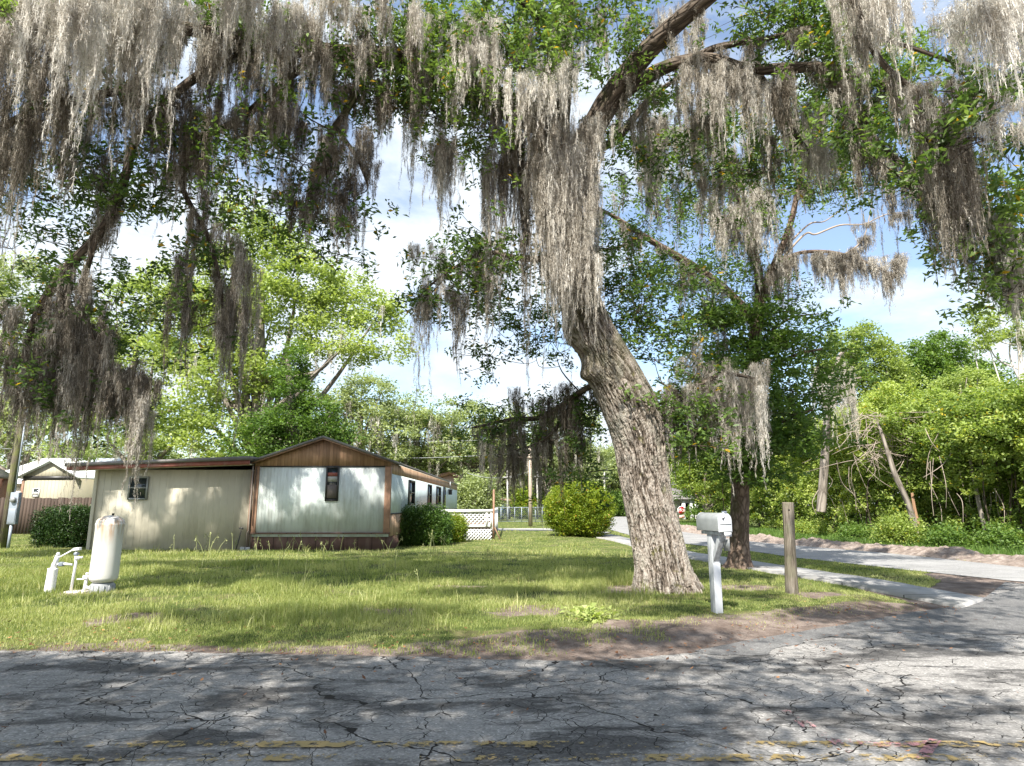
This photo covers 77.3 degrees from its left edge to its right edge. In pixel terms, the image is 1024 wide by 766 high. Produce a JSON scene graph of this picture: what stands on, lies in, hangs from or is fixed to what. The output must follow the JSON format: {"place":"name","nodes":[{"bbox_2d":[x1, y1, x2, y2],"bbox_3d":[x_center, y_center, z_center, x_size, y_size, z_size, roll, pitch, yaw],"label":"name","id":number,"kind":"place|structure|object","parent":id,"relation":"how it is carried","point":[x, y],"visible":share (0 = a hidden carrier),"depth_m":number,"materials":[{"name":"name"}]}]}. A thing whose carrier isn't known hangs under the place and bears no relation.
{"place":"outdoors","nodes":[
{"label":"outdoors","id":0,"kind":"place"},
{"bbox_2d":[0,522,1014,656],"bbox_3d":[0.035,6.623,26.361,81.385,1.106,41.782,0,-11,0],"label":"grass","id":1,"kind":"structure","parent":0,"point":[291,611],"depth_m":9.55,"materials":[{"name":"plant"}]},
{"bbox_2d":[0,582,1023,765],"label":"road","id":2,"kind":"structure","parent":0,"point":[63,698],"depth_m":4.45,"materials":[{"name":"asphalt"}]},
{"bbox_2d":[0,754,1020,760],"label":"road marking","id":3,"kind":"object","parent":2,"relation":"on","point":[656,757],"visible":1,"depth_m":3.52,"materials":[{"name":"yellow paint"}]},
{"bbox_2d":[1,600,1023,765],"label":"fallen leaves","id":4,"kind":"object","parent":2,"relation":"on","point":[363,676],"visible":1,"depth_m":6.12,"materials":[{"name":"brown plant"}]},
{"bbox_2d":[3,741,1023,746],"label":"road marking","id":5,"kind":"object","parent":2,"relation":"on","point":[338,744],"visible":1,"depth_m":3.74,"materials":[{"name":"yellow paint"}]},
{"bbox_2d":[801,720,850,750],"bbox_3d":[1.894,2.124,3.861,0.071,0.001,0.541,1,-11,-5],"label":"road marking","id":6,"kind":"object","parent":2,"relation":"on","point":[813,725],"visible":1,"depth_m":3.79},
{"bbox_2d":[695,588,1023,655],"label":"asphalt apron","id":7,"kind":"object","parent":2,"relation":"on","point":[1000,607],"visible":0.9,"depth_m":7.40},
{"bbox_2d":[836,739,937,745],"bbox_3d":[2.184,2.103,3.745,0.591,0.001,0.133,-1,-11,6],"label":"road marking","id":8,"kind":"object","parent":2,"relation":"on","point":[913,743],"visible":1,"depth_m":3.73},
{"bbox_2d":[918,738,940,757],"bbox_3d":[2.376,2.085,3.651,0.060,0.001,0.391,-10,-14,42],"label":"road marking","id":9,"kind":"object","parent":2,"relation":"on","point":[923,749],"visible":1,"depth_m":3.65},
{"bbox_2d":[0,506,1023,660],"bbox_3d":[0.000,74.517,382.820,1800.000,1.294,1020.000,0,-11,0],"label":"ground","id":10,"kind":"structure","parent":0,"point":[693,636],"depth_m":7.66,"materials":[{"name":"plant"}]},
{"bbox_2d":[0,468,8,497],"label":"brown shed","id":11,"kind":"structure","parent":10,"relation":"on","point":[4,476],"depth_m":33.27,"materials":[{"name":"grey metal"}]},
{"bbox_2d":[0,411,24,548],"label":"utility post","id":12,"kind":"object","parent":10,"relation":"on","point":[10,518],"visible":0.84,"depth_m":19.84,"materials":[{"name":"brown wood"}]},
{"bbox_2d":[0,249,73,470],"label":"left edge tree","id":13,"kind":"object","parent":10,"relation":"on","point":[5,273],"visible":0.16,"depth_m":46.40,"materials":[{"name":"green plant"}]},
{"bbox_2d":[0,497,91,533],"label":"board fence","id":14,"kind":"object","parent":10,"relation":"on","point":[28,506],"visible":0.3,"depth_m":29.46,"materials":[{"name":"brown wood"}]},
{"bbox_2d":[18,460,94,513],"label":"neighbour shed","id":15,"kind":"structure","parent":10,"relation":"on","point":[44,480],"depth_m":35.60,"materials":[{"name":"white metal"}]},
{"bbox_2d":[32,488,39,496],"bbox_3d":[-26.375,6.064,35.466,0.392,0.455,0.045,0,-11,0],"label":"window","id":16,"kind":"structure","parent":15,"relation":"in","point":[36,491],"depth_m":35.45,"materials":[{"name":"glass"}]},
{"bbox_2d":[25,500,90,547],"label":"clipped hedge","id":17,"kind":"object","parent":10,"relation":"on","point":[54,523],"visible":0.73,"depth_m":20.17,"materials":[{"name":"green plant"}]},
{"bbox_2d":[6,458,121,491],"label":"neighbour house","id":18,"kind":"structure","parent":10,"relation":"on","point":[26,467],"depth_m":42.60,"materials":[{"name":"white metal"}]},
{"bbox_2d":[44,547,88,591],"bbox_3d":[-6.807,2.919,9.930,0.816,0.717,0.148,0,-11,0],"label":"well head","id":19,"kind":"object","parent":10,"relation":"on","point":[51,577],"visible":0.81,"depth_m":9.90},
{"bbox_2d":[64,590,88,592],"bbox_3d":[-6.695,3.232,9.871,0.313,0.055,0.240,0,-11,0],"label":"concrete pad","id":20,"kind":"object","parent":10,"relation":"on","point":[75,591],"visible":0.37,"depth_m":9.78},
{"bbox_2d":[88,513,124,591],"bbox_3d":[-6.350,2.672,10.028,0.413,1.237,0.406,0,-11,0],"label":"pressure tank","id":21,"kind":"object","parent":10,"relation":"on","point":[104,569],"visible":0.88,"depth_m":9.89,"materials":[{"name":"white metal"}]},
{"bbox_2d":[18,274,228,466],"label":"tree beyond addition","id":22,"kind":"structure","parent":10,"relation":"on","point":[158,445],"depth_m":40.00,"materials":[{"name":"green plant"}]},
{"bbox_2d":[66,456,257,549],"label":"house addition","id":23,"kind":"structure","parent":10,"relation":"on","point":[183,502],"depth_m":19.29,"materials":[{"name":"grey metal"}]},
{"bbox_2d":[127,476,148,499],"bbox_3d":[-11.319,3.183,19.380,0.590,0.697,0.045,0,-11,0],"label":"window","id":24,"kind":"structure","parent":23,"relation":"in","point":[143,483],"depth_m":19.37,"materials":[{"name":"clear glass"}]},
{"bbox_2d":[240,530,249,550],"bbox_3d":[-7.806,4.645,18.829,0.280,0.613,0.230,0,-11,0],"label":"utility riser","id":25,"kind":"object","parent":10,"relation":"on","point":[244,548],"visible":0.62,"depth_m":18.69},
{"bbox_2d":[125,191,425,457],"bbox_3d":[-14.480,-1.663,38.012,18.766,20.280,8.499,2,-11,-8],"label":"pecan tree","id":26,"kind":"object","parent":10,"relation":"on","point":[332,290],"visible":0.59,"depth_m":37.41,"materials":[{"name":"green plant"}]},
{"bbox_2d":[215,338,369,456],"bbox_3d":[-11.207,2.559,33.160,7.679,10.111,3.918,0,-11,0],"label":"vine covered tree","id":27,"kind":"object","parent":10,"relation":"on","point":[290,425],"visible":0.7,"depth_m":32.80,"materials":[{"name":"green plant"}]},
{"bbox_2d":[169,529,492,589],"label":"seed stalks","id":28,"kind":"object","parent":10,"relation":"on","point":[432,538],"visible":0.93,"depth_m":17.12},
{"bbox_2d":[0,431,684,508],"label":"woods","id":29,"kind":"object","parent":10,"relation":"on","point":[110,451],"visible":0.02,"depth_m":89.98,"materials":[{"name":"plant"}]},
{"bbox_2d":[247,436,458,549],"bbox_3d":[-5.654,5.541,31.046,4.493,3.442,24.230,0,-11,0],"label":"mobile home","id":30,"kind":"object","parent":10,"relation":"on","point":[323,488],"visible":0.94,"depth_m":19.33,"materials":[{"name":"white"}]},
{"bbox_2d":[325,467,339,500],"bbox_3d":[-5.434,3.048,19.342,0.397,1.024,0.045,0,-11,0],"label":"window","id":31,"kind":"structure","parent":30,"relation":"in","point":[332,473],"depth_m":19.33,"materials":[{"name":"black glass"}]},
{"bbox_2d":[408,480,415,504],"bbox_3d":[-3.646,3.986,23.265,0.050,0.890,1.400,0,-11,0],"label":"window","id":32,"kind":"structure","parent":30,"relation":"in","point":[411,483],"depth_m":23.26,"materials":[{"name":"black glass"}]},
{"bbox_2d":[427,484,431,504],"bbox_3d":[-3.646,4.954,28.374,0.050,0.890,1.200,0,-11,0],"label":"window","id":33,"kind":"structure","parent":30,"relation":"in","point":[429,494],"depth_m":28.34,"materials":[{"name":"black glass"}]},
{"bbox_2d":[436,486,440,504],"bbox_3d":[-3.646,5.606,31.812,0.050,0.890,1.800,0,-11,0],"label":"window","id":34,"kind":"structure","parent":30,"relation":"in","point":[438,489],"depth_m":31.81,"materials":[{"name":"black glass"}]},
{"bbox_2d":[443,487,445,508],"bbox_3d":[-3.644,6.520,34.540,0.054,1.780,1.100,0,-11,0],"label":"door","id":35,"kind":"structure","parent":30,"relation":"in","point":[444,488],"depth_m":34.30,"materials":[{"name":"grey glass"}]},
{"bbox_2d":[299,368,427,460],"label":"mossy oak","id":36,"kind":"object","parent":10,"relation":"on","point":[379,427],"visible":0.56,"depth_m":57.80,"materials":[{"name":"green plant"}]},
{"bbox_2d":[374,385,477,482],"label":"mossy oak","id":37,"kind":"object","parent":10,"relation":"on","point":[438,428],"visible":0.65,"depth_m":60.85,"materials":[{"name":"green plant"}]},
{"bbox_2d":[398,500,457,545],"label":"shrub by home","id":38,"kind":"object","parent":10,"relation":"on","point":[419,523],"visible":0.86,"depth_m":21.03,"materials":[{"name":"green plant"}]},
{"bbox_2d":[435,471,477,506],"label":"pink house","id":39,"kind":"structure","parent":10,"relation":"on","point":[448,476],"depth_m":61.28,"materials":[{"name":"paint"}]},
{"bbox_2d":[444,512,469,542],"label":"shrub by deck","id":40,"kind":"object","parent":10,"relation":"on","point":[460,534],"visible":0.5,"depth_m":22.94,"materials":[{"name":"green plant"}]},
{"bbox_2d":[422,455,495,494],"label":"distant tree","id":41,"kind":"object","parent":10,"relation":"on","point":[459,475],"visible":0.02,"depth_m":74.23,"materials":[{"name":"green plant"}]},
{"bbox_2d":[438,508,497,539],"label":"lattice deck","id":42,"kind":"structure","parent":10,"relation":"on","point":[484,524],"depth_m":24.47,"materials":[{"name":"white wood"}]},
{"bbox_2d":[452,466,510,520],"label":"shrub","id":43,"kind":"object","parent":10,"relation":"on","point":[474,497],"visible":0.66,"depth_m":50.32,"materials":[{"name":"green plant"}]},
{"bbox_2d":[432,395,540,491],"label":"mossy oak","id":44,"kind":"object","parent":10,"relation":"on","point":[474,465],"visible":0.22,"depth_m":65.02,"materials":[{"name":"green plant"}]},
{"bbox_2d":[493,489,500,539],"bbox_3d":[-0.565,5.041,24.355,0.350,1.951,0.078,-3,-11,13],"label":"brown post","id":45,"kind":"object","parent":10,"relation":"on","point":[494,528],"visible":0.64,"depth_m":24.34,"materials":[{"name":"brown wood"}]},
{"bbox_2d":[490,504,510,519],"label":"parked car","id":46,"kind":"object","parent":10,"relation":"on","point":[503,512],"visible":0.22,"depth_m":58.30,"materials":[{"name":"paint"}]},
{"bbox_2d":[506,474,510,519],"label":"utility pole","id":47,"kind":"object","parent":10,"relation":"on","point":[507,499],"visible":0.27,"depth_m":54.03,"materials":[{"name":"grey wood"}]},
{"bbox_2d":[463,463,556,515],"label":"distant tree","id":48,"kind":"object","parent":10,"relation":"on","point":[542,495],"visible":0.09,"depth_m":75.81,"materials":[{"name":"green plant"}]},
{"bbox_2d":[0,0,1023,594],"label":"live oak","id":49,"kind":"object","parent":10,"relation":"on","point":[630,408],"visible":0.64,"depth_m":9.94,"materials":[{"name":"green plant"}]},
{"bbox_2d":[0,296,167,520],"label":"moss curtain","id":50,"kind":"object","parent":49,"relation":"hanging from","point":[140,399],"visible":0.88,"depth_m":9.39,"materials":[{"name":"plant"}]},
{"bbox_2d":[159,186,264,452],"bbox_3d":[-4.282,-0.981,9.192,1.422,4.058,0.906,0,-11,0],"label":"moss curtain","id":51,"kind":"object","parent":49,"relation":"hanging from","point":[232,307],"visible":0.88,"depth_m":9.16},
{"bbox_2d":[268,122,383,271],"bbox_3d":[-2.701,-2.713,9.235,1.565,2.452,1.096,4,-11,-20],"label":"moss curtain","id":52,"kind":"object","parent":49,"relation":"hanging from","point":[363,151],"visible":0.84,"depth_m":9.19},
{"bbox_2d":[420,130,467,246],"bbox_3d":[-1.000,-2.976,10.057,0.682,1.865,0.889,-5,-12,26],"label":"moss curtain","id":53,"kind":"object","parent":49,"relation":"hanging from","point":[448,162],"visible":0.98,"depth_m":10.00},
{"bbox_2d":[0,0,1023,525],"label":"spanish moss","id":54,"kind":"object","parent":49,"relation":"hanging from","point":[40,44],"visible":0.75,"depth_m":9.49,"materials":[{"name":"plant"}]},
{"bbox_2d":[517,109,615,381],"bbox_3d":[0.897,-2.234,10.120,1.640,4.498,1.217,0,-11,0],"label":"moss curtain","id":55,"kind":"object","parent":49,"relation":"hanging from","point":[573,192],"visible":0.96,"depth_m":9.97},
{"bbox_2d":[695,367,772,468],"bbox_3d":[4.453,0.708,12.886,1.664,2.158,0.826,0,-11,0],"label":"moss curtain","id":56,"kind":"object","parent":49,"relation":"hanging from","point":[751,422],"visible":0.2,"depth_m":12.69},
{"bbox_2d":[904,103,1023,355],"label":"moss curtain","id":57,"kind":"object","parent":49,"relation":"hanging from","point":[960,169],"visible":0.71,"depth_m":6.95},
{"bbox_2d":[934,0,1023,165],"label":"moss curtain","id":58,"kind":"object","parent":49,"relation":"hanging from","point":[998,25],"visible":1,"depth_m":5.13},
{"bbox_2d":[495,507,549,521],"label":"chain link fence","id":59,"kind":"object","parent":10,"relation":"on","point":[519,515],"visible":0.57,"depth_m":48.96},
{"bbox_2d":[509,487,538,518],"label":"shrub","id":60,"kind":"object","parent":10,"relation":"on","point":[520,502],"visible":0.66,"depth_m":58.36,"materials":[{"name":"green plant"}]},
{"bbox_2d":[527,453,532,526],"bbox_3d":[1.132,6.427,39.471,1.600,4.839,0.305,0,-11,0],"label":"utility pole","id":61,"kind":"object","parent":10,"relation":"on","point":[530,518],"visible":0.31,"depth_m":39.29,"materials":[{"name":"brown wood"}]},
{"bbox_2d":[536,476,538,518],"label":"utility pole","id":62,"kind":"object","parent":10,"relation":"on","point":[537,501],"visible":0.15,"depth_m":60.89,"materials":[{"name":"grey wood"}]},
{"bbox_2d":[520,410,617,516],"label":"mossy oak","id":63,"kind":"object","parent":10,"relation":"on","point":[598,453],"visible":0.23,"depth_m":70.73,"materials":[{"name":"green plant"}]},
{"bbox_2d":[556,604,594,615],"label":"leafy weed","id":64,"kind":"object","parent":10,"relation":"on","point":[583,610],"visible":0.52,"depth_m":7.75,"materials":[{"name":"green plant"}]},
{"bbox_2d":[540,479,618,537],"bbox_3d":[2.919,5.493,27.886,3.434,2.742,3.336,0,-11,0],"label":"round shrub","id":65,"kind":"object","parent":10,"relation":"on","point":[582,515],"visible":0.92,"depth_m":26.93,"materials":[{"name":"green plant"}]},
{"bbox_2d":[559,602,620,623],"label":"leafy weed","id":66,"kind":"object","parent":10,"relation":"on","point":[590,612],"visible":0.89,"depth_m":7.49,"materials":[{"name":"green plant"}]},
{"bbox_2d":[582,605,640,617],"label":"leafy weed","id":67,"kind":"object","parent":10,"relation":"on","point":[609,612],"visible":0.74,"depth_m":7.76,"materials":[{"name":"green plant"}]},
{"bbox_2d":[609,488,625,516],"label":"shrub","id":68,"kind":"object","parent":10,"relation":"on","point":[618,499],"visible":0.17,"depth_m":73.31,"materials":[{"name":"green plant"}]},
{"bbox_2d":[572,443,670,492],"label":"distant tree","id":69,"kind":"object","parent":10,"relation":"on","point":[614,486],"visible":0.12,"depth_m":81.51,"materials":[{"name":"green plant"}]},
{"bbox_2d":[677,506,685,518],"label":"stop sign","id":70,"kind":"object","parent":10,"relation":"on","point":[680,509],"visible":1,"depth_m":58.82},
{"bbox_2d":[671,482,699,519],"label":"white house","id":71,"kind":"structure","parent":10,"relation":"on","point":[684,501],"depth_m":70.39,"materials":[{"name":"grey metal"}]},
{"bbox_2d":[666,431,730,512],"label":"vine draped tree","id":72,"kind":"object","parent":10,"relation":"on","point":[685,479],"visible":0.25,"depth_m":42.98,"materials":[{"name":"green plant"}]},
{"bbox_2d":[696,511,731,612],"bbox_3d":[2.587,2.284,8.106,0.192,1.301,0.522,3,-11,-16],"label":"mailbox","id":73,"kind":"object","parent":10,"relation":"on","point":[716,528],"visible":0.9,"depth_m":8.06,"materials":[{"name":"white paint"}]},
{"bbox_2d":[718,513,731,531],"bbox_3d":[2.654,1.737,7.977,0.192,0.240,0.031,3,-11,-16],"label":"door","id":74,"kind":"structure","parent":73,"relation":"in","point":[724,519],"depth_m":7.97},
{"bbox_2d":[692,442,784,527],"bbox_3d":[14.204,5.062,39.276,5.250,7.590,6.931,0,-11,0],"label":"vine bush","id":75,"kind":"object","parent":10,"relation":"on","point":[722,505],"visible":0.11,"depth_m":38.77,"materials":[{"name":"green plant"}]},
{"bbox_2d":[596,24,944,569],"bbox_3d":[5.960,-2.130,15.094,9.243,12.842,4.547,0,-11,0],"label":"street tree","id":76,"kind":"object","parent":10,"relation":"on","point":[784,402],"visible":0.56,"depth_m":14.32,"materials":[{"name":"green plant"}]},
{"bbox_2d":[597,77,913,372],"bbox_3d":[5.532,-4.032,15.539,7.686,8.753,2.384,0,-11,0],"label":"spanish moss","id":77,"kind":"object","parent":76,"relation":"hanging from","point":[825,263],"visible":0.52,"depth_m":14.89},
{"bbox_2d":[721,411,832,528],"bbox_3d":[14.891,4.848,36.303,5.527,6.820,6.842,0,-11,0],"label":"vine bush","id":78,"kind":"object","parent":10,"relation":"on","point":[755,515],"visible":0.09,"depth_m":35.46,"materials":[{"name":"green plant"}]},
{"bbox_2d":[782,502,798,593],"bbox_3d":[4.269,2.580,9.842,0.233,1.471,0.189,0,-11,0],"label":"wooden post","id":79,"kind":"object","parent":10,"relation":"on","point":[791,575],"visible":0.94,"depth_m":9.78,"materials":[{"name":"brown wood"}]},
{"bbox_2d":[749,418,861,529],"bbox_3d":[15.340,4.642,33.317,5.572,6.118,6.811,0,-11,0],"label":"vine bush","id":80,"kind":"object","parent":10,"relation":"on","point":[784,484],"visible":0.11,"depth_m":32.68,"materials":[{"name":"green plant"}]},
{"bbox_2d":[777,511,838,535],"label":"bush","id":81,"kind":"object","parent":10,"relation":"on","point":[811,528],"visible":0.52,"depth_m":27.07,"materials":[{"name":"green plant"}]},
{"bbox_2d":[768,404,889,533],"bbox_3d":[15.678,4.140,30.134,5.326,6.079,7.152,0,-11,0],"label":"vine bush","id":82,"kind":"object","parent":10,"relation":"on","point":[811,475],"visible":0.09,"depth_m":30.01,"materials":[{"name":"green plant"}]},
{"bbox_2d":[816,349,860,512],"bbox_3d":[13.292,1.853,26.113,2.330,6.741,0.368,0,-11,0],"label":"snag","id":83,"kind":"object","parent":10,"relation":"on","point":[822,491],"visible":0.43,"depth_m":25.65,"materials":[{"name":"grey plant"}]},
{"bbox_2d":[810,360,860,447],"bbox_3d":[12.766,0.806,25.362,1.833,3.626,2.643,-6,-12,29],"label":"moss curtain","id":84,"kind":"object","parent":83,"relation":"hanging from","point":[852,399],"visible":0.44,"depth_m":25.18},
{"bbox_2d":[671,459,1023,527],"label":"woods","id":85,"kind":"object","parent":10,"relation":"on","point":[696,509],"visible":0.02,"depth_m":55.76,"materials":[{"name":"green plant"}]},
{"bbox_2d":[680,524,1023,566],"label":"soil ridge","id":86,"kind":"structure","parent":10,"relation":"on","point":[957,553],"depth_m":18.14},
{"bbox_2d":[826,515,880,539],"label":"bush","id":87,"kind":"object","parent":10,"relation":"on","point":[855,531],"visible":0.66,"depth_m":24.18,"materials":[{"name":"green plant"}]},
{"bbox_2d":[802,319,928,514],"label":"roadside tree","id":88,"kind":"object","parent":10,"relation":"on","point":[898,371],"visible":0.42,"depth_m":46.07,"materials":[{"name":"green plant"}]},
{"bbox_2d":[791,380,953,537],"bbox_3d":[15.853,3.405,27.831,5.477,6.510,7.088,0,-11,0],"label":"vine bush","id":89,"kind":"object","parent":10,"relation":"on","point":[874,399],"visible":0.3,"depth_m":26.89,"materials":[{"name":"green plant"}]},
{"bbox_2d":[816,385,971,540],"bbox_3d":[16.025,3.166,25.797,5.400,6.169,7.084,0,-11,0],"label":"vine bush","id":90,"kind":"object","parent":10,"relation":"on","point":[892,417],"visible":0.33,"depth_m":24.70,"materials":[{"name":"green plant"}]},
{"bbox_2d":[863,502,929,545],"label":"bush","id":91,"kind":"object","parent":10,"relation":"on","point":[894,530],"visible":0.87,"depth_m":20.83,"materials":[{"name":"green plant"}]},
{"bbox_2d":[877,422,919,535],"bbox_3d":[13.796,3.385,22.840,0.962,4.088,0.410,-5,-12,24],"label":"thin trunk","id":92,"kind":"object","parent":10,"relation":"on","point":[903,493],"visible":0.84,"depth_m":22.69,"materials":[{"name":"grey plant"}]},
{"bbox_2d":[803,410,1020,526],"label":"bare twigs","id":93,"kind":"object","parent":10,"relation":"on","point":[875,458],"visible":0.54,"depth_m":23.55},
{"bbox_2d":[838,385,1023,537],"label":"vine bush","id":94,"kind":"object","parent":10,"relation":"on","point":[923,458],"visible":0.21,"depth_m":23.03,"materials":[{"name":"green plant"}]},
{"bbox_2d":[860,379,1023,541],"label":"vine bush","id":95,"kind":"object","parent":10,"relation":"on","point":[960,429],"visible":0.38,"depth_m":21.39,"materials":[{"name":"green plant"}]},
{"bbox_2d":[913,515,979,547],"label":"bush","id":96,"kind":"object","parent":10,"relation":"on","point":[943,536],"visible":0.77,"depth_m":19.73,"materials":[{"name":"green plant"}]},
{"bbox_2d":[880,327,1016,398],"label":"roadside tree","id":97,"kind":"object","parent":10,"relation":"on","point":[931,358],"visible":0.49,"depth_m":48.10,"materials":[{"name":"green plant"}]},
{"bbox_2d":[883,373,1023,541],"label":"vine bush","id":98,"kind":"object","parent":10,"relation":"on","point":[985,483],"visible":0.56,"depth_m":20.40,"materials":[{"name":"green plant"}]},
{"bbox_2d":[919,363,1012,520],"bbox_3d":[24.949,3.299,33.996,5.654,9.004,2.899,0,-11,0],"label":"roadside tree","id":99,"kind":"object","parent":10,"relation":"on","point":[972,377],"visible":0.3,"depth_m":34.41,"materials":[{"name":"green plant"}]},
{"bbox_2d":[928,385,1023,538],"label":"vine bush","id":100,"kind":"object","parent":10,"relation":"on","point":[1014,440],"visible":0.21,"depth_m":20.17,"materials":[{"name":"green plant"}]},
{"bbox_2d":[969,453,986,530],"bbox_3d":[15.091,3.390,20.825,0.224,2.996,0.346,0,-11,0],"label":"thin trunk","id":101,"kind":"object","parent":10,"relation":"on","point":[979,507],"visible":0.62,"depth_m":20.59,"materials":[{"name":"grey plant"}]},
{"bbox_2d":[956,517,1023,551],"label":"bush","id":102,"kind":"object","parent":10,"relation":"on","point":[994,535],"visible":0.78,"depth_m":18.63,"materials":[{"name":"green plant"}]},
{"bbox_2d":[959,300,1023,528],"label":"pale trunk tree","id":103,"kind":"object","parent":10,"relation":"on","point":[986,340],"visible":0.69,"depth_m":37.14,"materials":[{"name":"green plant"}]},
{"bbox_2d":[0,0,1023,503],"label":"sky","id":104,"kind":"structure","parent":0,"point":[915,315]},
{"bbox_2d":[469,528,610,534],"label":"driveway","id":105,"kind":"structure","parent":0,"point":[523,529],"depth_m":34.07,"materials":[{"name":"concrete"}]},
{"bbox_2d":[593,534,985,608],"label":"sidewalk","id":106,"kind":"structure","parent":0,"point":[934,596],"depth_m":11.06,"materials":[{"name":"concrete"}]},
{"bbox_2d":[610,516,1023,581],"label":"side road","id":107,"kind":"structure","parent":0,"point":[948,566],"depth_m":16.20,"materials":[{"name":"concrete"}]},
{"bbox_2d":[679,520,1023,555],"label":"verge grass","id":108,"kind":"structure","parent":0,"point":[776,532],"depth_m":22.16,"materials":[{"name":"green plant"}]},
{"bbox_2d":[911,493,919,522],"bbox_3d":[14.373,4.605,22.739,0.250,1.394,0.144,0,-11,0],"label":"thin trunk","id":109,"kind":"object","parent":108,"relation":"on","point":[914,504],"visible":0.68,"depth_m":22.75,"materials":[{"name":"brown wood"}]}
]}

